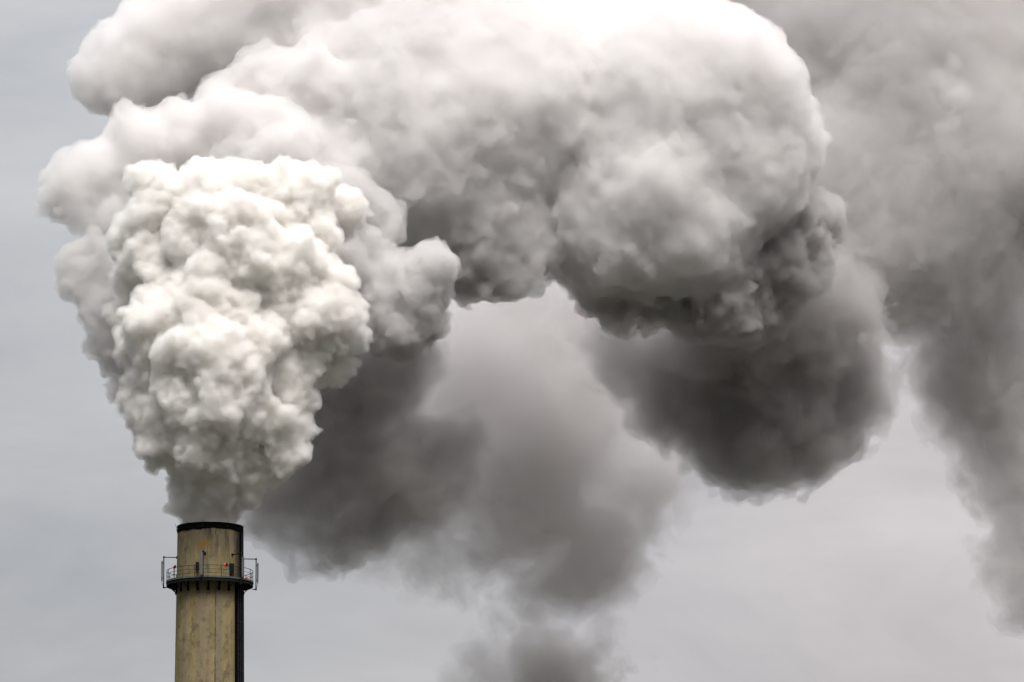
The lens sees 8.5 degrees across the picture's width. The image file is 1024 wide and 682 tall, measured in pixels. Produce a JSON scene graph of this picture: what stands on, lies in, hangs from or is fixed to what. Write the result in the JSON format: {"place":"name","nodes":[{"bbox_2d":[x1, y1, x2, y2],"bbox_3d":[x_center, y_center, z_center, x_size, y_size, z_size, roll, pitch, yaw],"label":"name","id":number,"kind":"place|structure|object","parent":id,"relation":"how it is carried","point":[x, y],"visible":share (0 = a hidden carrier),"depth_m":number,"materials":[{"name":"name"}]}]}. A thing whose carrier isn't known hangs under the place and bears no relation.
{"place":"outdoors","nodes":[
{"label":"outdoors","id":0,"kind":"place"},
{"bbox_2d":[0,0,1023,681],"label":"sky","id":1,"kind":"structure","parent":0,"point":[503,340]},
{"label":"ground","id":2,"kind":"structure","parent":0,"visible":0},
{"bbox_2d":[166,520,253,681],"bbox_3d":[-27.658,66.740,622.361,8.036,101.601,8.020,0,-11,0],"label":"chimney","id":3,"kind":"object","parent":2,"relation":"on","point":[209,642],"visible":1,"depth_m":627.85,"materials":[{"name":"concrete"}]},
{"bbox_2d":[161,556,176,588],"bbox_3d":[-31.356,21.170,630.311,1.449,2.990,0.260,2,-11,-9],"label":"panel antenna","id":4,"kind":"object","parent":3,"relation":"attached to","point":[162,570],"visible":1,"depth_m":630.18,"materials":[{"name":"grey metal"}]},
{"bbox_2d":[200,550,205,582],"bbox_3d":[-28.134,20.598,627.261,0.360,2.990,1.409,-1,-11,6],"label":"panel antenna","id":5,"kind":"object","parent":3,"relation":"attached to","point":[201,564],"visible":1,"depth_m":626.65,"materials":[{"name":"grey metal"}]},
{"bbox_2d":[229,563,233,573],"bbox_3d":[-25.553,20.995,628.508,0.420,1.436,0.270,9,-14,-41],"label":"equipment box","id":6,"kind":"object","parent":3,"relation":"on","point":[231,567],"visible":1,"depth_m":628.44,"materials":[{"name":"black metal"}]},
{"bbox_2d":[231,552,243,584],"bbox_3d":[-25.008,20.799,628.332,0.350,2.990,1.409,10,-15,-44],"label":"panel antenna","id":7,"kind":"object","parent":3,"relation":"attached to","point":[241,568],"visible":1,"depth_m":627.88,"materials":[{"name":"grey metal"}]},
{"bbox_2d":[244,558,258,589],"bbox_3d":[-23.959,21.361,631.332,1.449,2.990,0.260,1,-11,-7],"label":"panel antenna","id":8,"kind":"object","parent":3,"relation":"attached to","point":[257,573],"visible":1,"depth_m":631.35,"materials":[{"name":"grey metal"}]}
]}

